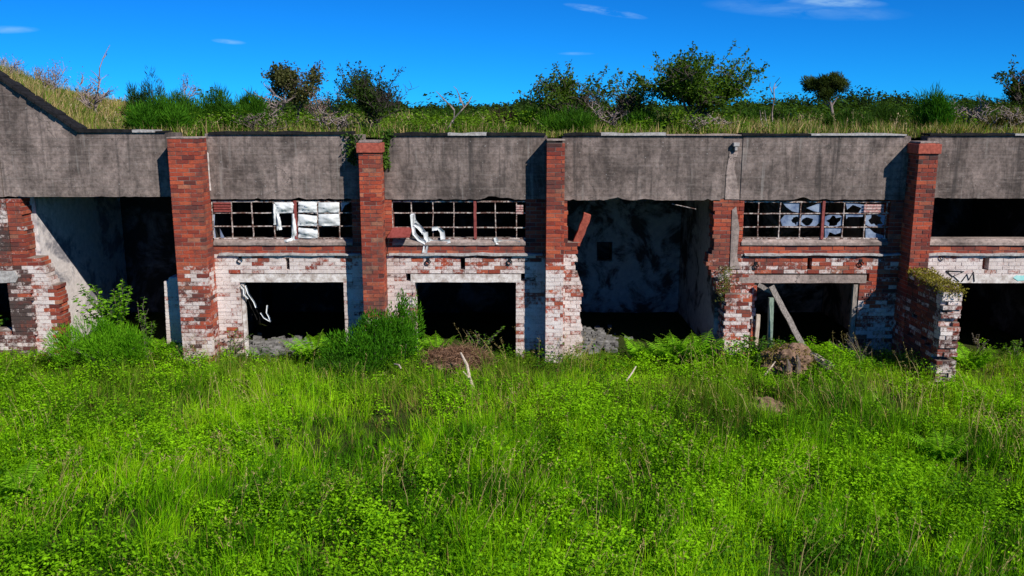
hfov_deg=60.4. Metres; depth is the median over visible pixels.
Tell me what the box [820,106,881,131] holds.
broom bush
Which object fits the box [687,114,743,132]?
dead shrub
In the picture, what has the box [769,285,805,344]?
timber beam
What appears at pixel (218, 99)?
broom bush
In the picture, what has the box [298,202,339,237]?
plastic sheet
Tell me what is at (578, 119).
broom bush
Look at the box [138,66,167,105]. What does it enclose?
pine sapling
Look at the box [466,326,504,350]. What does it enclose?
sapling
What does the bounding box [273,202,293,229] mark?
plastic sheet
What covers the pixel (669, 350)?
fern
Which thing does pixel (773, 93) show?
dead sapling
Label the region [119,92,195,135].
broom bush
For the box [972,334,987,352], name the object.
weed
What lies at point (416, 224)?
plastic rag
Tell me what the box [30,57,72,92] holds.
dead shrub
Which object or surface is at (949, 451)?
fern
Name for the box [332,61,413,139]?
hawthorn tree
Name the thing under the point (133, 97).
broom bush
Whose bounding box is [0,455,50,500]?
fern
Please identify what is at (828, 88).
pine tree
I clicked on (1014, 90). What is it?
leaning tree
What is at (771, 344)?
bramble
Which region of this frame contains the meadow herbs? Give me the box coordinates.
[0,335,1023,575]
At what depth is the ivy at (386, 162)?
16.21 m
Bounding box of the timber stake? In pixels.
[754,314,759,344]
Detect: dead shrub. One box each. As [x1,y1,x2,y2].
[0,53,23,75]
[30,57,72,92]
[71,66,115,112]
[175,70,202,99]
[229,110,292,131]
[242,83,296,129]
[303,87,344,128]
[310,109,368,131]
[588,98,627,127]
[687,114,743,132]
[828,332,878,362]
[951,96,990,125]
[968,102,1023,132]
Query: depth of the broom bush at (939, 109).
17.60 m
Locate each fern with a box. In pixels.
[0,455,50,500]
[143,336,179,354]
[277,329,339,361]
[417,333,456,352]
[620,334,663,361]
[646,332,714,364]
[662,328,726,362]
[816,340,844,356]
[859,389,891,411]
[902,427,979,461]
[950,342,1002,369]
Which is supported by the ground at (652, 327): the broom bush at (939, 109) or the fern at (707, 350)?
the fern at (707, 350)
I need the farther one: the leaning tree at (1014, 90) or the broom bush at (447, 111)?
the broom bush at (447, 111)
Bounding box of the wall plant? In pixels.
[711,266,739,301]
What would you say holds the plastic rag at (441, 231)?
on the ruined building
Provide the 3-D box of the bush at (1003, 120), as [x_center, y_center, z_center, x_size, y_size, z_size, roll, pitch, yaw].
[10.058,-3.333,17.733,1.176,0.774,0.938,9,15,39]
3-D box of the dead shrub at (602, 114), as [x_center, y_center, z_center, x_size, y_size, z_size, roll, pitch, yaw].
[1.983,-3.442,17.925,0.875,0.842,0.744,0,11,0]
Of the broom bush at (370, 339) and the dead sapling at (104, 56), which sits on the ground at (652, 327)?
the broom bush at (370, 339)
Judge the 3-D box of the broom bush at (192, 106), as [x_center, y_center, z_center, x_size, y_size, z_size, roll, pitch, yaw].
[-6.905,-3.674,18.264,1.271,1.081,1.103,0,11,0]
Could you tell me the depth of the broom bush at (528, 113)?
18.31 m
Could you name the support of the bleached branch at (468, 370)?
on the ground at (652, 327)
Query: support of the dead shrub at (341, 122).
on the ruined building
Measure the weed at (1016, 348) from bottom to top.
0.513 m
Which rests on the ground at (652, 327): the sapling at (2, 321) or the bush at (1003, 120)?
the sapling at (2, 321)
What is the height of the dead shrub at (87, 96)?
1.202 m
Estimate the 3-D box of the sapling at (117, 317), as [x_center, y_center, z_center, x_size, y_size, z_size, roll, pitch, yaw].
[-7.426,0.640,16.075,1.049,1.614,0.925,-5,12,-23]
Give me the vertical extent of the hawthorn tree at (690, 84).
2.021 m
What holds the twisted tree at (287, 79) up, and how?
on the ruined building
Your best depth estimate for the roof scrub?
21.96 m
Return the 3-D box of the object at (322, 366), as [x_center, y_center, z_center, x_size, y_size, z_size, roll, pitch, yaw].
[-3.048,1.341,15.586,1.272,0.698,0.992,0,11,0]
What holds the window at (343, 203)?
in the ruined building
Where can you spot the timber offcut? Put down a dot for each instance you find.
(763, 287)
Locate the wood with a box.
[114,85,1022,117]
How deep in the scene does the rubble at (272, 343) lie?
17.67 m
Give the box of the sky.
[0,0,1023,107]
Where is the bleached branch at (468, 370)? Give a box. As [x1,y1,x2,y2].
[460,352,474,386]
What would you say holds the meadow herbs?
on the ground at (652, 327)
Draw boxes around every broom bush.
[41,313,153,369]
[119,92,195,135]
[122,82,144,114]
[152,88,208,128]
[194,82,232,125]
[219,88,275,130]
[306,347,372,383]
[320,305,418,381]
[381,287,425,369]
[412,102,479,123]
[485,104,518,125]
[516,105,553,128]
[530,102,600,134]
[617,107,677,130]
[723,104,801,124]
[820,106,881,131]
[861,101,912,126]
[906,81,962,131]
[951,92,1002,123]
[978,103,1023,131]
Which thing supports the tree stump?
on the ground at (652, 327)
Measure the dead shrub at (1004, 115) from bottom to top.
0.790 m
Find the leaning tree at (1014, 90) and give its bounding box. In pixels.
[991,54,1023,112]
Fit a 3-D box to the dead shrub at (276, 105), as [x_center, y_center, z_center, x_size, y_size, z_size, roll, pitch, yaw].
[-4.930,-3.637,18.060,0.895,1.132,0.717,4,12,20]
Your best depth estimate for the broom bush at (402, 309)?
15.89 m
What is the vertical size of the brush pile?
0.746 m
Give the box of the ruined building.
[0,70,1023,384]
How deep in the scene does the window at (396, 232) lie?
16.59 m
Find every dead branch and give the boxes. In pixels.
[436,91,454,122]
[448,86,471,127]
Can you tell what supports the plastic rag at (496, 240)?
on the ruined building
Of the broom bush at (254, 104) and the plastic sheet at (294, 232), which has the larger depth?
the broom bush at (254, 104)
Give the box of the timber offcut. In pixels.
[757,283,771,293]
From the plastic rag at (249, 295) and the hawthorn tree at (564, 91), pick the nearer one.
the plastic rag at (249, 295)
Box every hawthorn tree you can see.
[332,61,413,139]
[512,60,621,117]
[582,68,658,123]
[626,40,769,123]
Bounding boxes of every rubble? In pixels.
[237,332,330,359]
[581,324,632,353]
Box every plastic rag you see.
[241,285,270,321]
[410,213,429,244]
[422,226,450,252]
[493,237,519,245]
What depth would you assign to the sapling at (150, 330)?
16.57 m
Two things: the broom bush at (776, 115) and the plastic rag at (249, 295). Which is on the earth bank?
the broom bush at (776, 115)
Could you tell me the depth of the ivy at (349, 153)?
16.21 m
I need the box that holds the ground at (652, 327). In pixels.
[0,309,1023,575]
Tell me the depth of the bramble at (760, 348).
16.43 m
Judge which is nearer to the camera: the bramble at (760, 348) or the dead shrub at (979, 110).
the bramble at (760, 348)
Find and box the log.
[810,352,836,369]
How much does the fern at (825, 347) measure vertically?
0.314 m
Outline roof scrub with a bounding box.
[114,87,1022,135]
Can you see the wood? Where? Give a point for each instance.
(810, 104)
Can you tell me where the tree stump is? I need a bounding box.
[760,343,815,377]
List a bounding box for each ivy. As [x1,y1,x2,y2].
[341,133,363,165]
[379,127,395,170]
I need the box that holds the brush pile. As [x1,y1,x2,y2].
[418,340,499,373]
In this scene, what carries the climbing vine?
attached to the ruined building
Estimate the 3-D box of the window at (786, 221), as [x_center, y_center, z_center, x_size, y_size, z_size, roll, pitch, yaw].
[5.725,-1.280,16.615,2.783,0.729,0.064,0,11,0]
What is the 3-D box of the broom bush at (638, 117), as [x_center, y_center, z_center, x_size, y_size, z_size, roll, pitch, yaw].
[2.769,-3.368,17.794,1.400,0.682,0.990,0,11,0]
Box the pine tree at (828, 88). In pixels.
[800,71,851,114]
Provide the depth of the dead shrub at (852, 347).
16.16 m
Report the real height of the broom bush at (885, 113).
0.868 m
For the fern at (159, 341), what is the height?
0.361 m
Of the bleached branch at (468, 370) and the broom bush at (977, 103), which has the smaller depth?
the bleached branch at (468, 370)
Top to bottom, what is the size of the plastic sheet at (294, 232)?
0.578 m
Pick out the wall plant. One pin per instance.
(726, 281)
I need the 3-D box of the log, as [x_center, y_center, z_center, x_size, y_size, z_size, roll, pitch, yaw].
[5.556,1.348,15.883,0.236,0.331,0.711,-4,12,-21]
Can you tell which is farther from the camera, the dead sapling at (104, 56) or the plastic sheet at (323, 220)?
the dead sapling at (104, 56)
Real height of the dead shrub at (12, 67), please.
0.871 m
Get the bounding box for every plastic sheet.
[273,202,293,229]
[284,214,297,241]
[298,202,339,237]
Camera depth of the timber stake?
16.80 m
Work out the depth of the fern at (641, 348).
16.57 m
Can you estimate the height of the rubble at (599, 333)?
0.173 m
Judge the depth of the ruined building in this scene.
16.65 m
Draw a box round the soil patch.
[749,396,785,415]
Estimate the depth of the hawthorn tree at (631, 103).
18.04 m
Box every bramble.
[733,334,767,364]
[764,338,786,347]
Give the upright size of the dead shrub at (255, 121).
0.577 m
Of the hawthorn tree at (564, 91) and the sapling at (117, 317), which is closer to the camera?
the sapling at (117, 317)
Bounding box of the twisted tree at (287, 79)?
[260,60,328,126]
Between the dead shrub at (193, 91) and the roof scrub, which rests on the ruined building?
the dead shrub at (193, 91)
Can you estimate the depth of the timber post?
16.82 m
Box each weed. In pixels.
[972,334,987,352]
[1003,339,1023,362]
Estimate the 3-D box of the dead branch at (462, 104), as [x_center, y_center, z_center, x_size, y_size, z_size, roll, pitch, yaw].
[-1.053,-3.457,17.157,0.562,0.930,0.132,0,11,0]
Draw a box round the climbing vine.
[407,290,418,335]
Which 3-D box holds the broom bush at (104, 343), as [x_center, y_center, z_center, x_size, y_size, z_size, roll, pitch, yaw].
[-7.347,1.024,15.714,2.037,1.117,1.037,0,11,0]
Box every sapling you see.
[0,315,9,326]
[72,278,133,357]
[89,45,109,97]
[135,296,156,359]
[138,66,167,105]
[214,329,251,356]
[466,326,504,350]
[769,79,781,121]
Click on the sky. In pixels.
(488, 50)
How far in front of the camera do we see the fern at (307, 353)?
16.49 m
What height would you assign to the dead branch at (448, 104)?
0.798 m
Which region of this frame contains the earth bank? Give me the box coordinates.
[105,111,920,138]
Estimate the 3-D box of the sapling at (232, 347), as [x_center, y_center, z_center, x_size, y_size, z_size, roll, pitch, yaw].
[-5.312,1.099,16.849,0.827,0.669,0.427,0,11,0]
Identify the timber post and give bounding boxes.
[767,297,773,348]
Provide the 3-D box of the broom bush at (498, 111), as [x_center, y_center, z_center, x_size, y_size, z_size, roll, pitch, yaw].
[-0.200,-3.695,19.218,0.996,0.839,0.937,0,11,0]
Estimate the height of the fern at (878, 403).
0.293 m
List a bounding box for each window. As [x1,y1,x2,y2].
[211,200,352,238]
[386,201,525,257]
[742,201,889,238]
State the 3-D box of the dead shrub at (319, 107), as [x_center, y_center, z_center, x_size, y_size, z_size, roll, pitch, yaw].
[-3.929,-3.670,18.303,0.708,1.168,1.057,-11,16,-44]

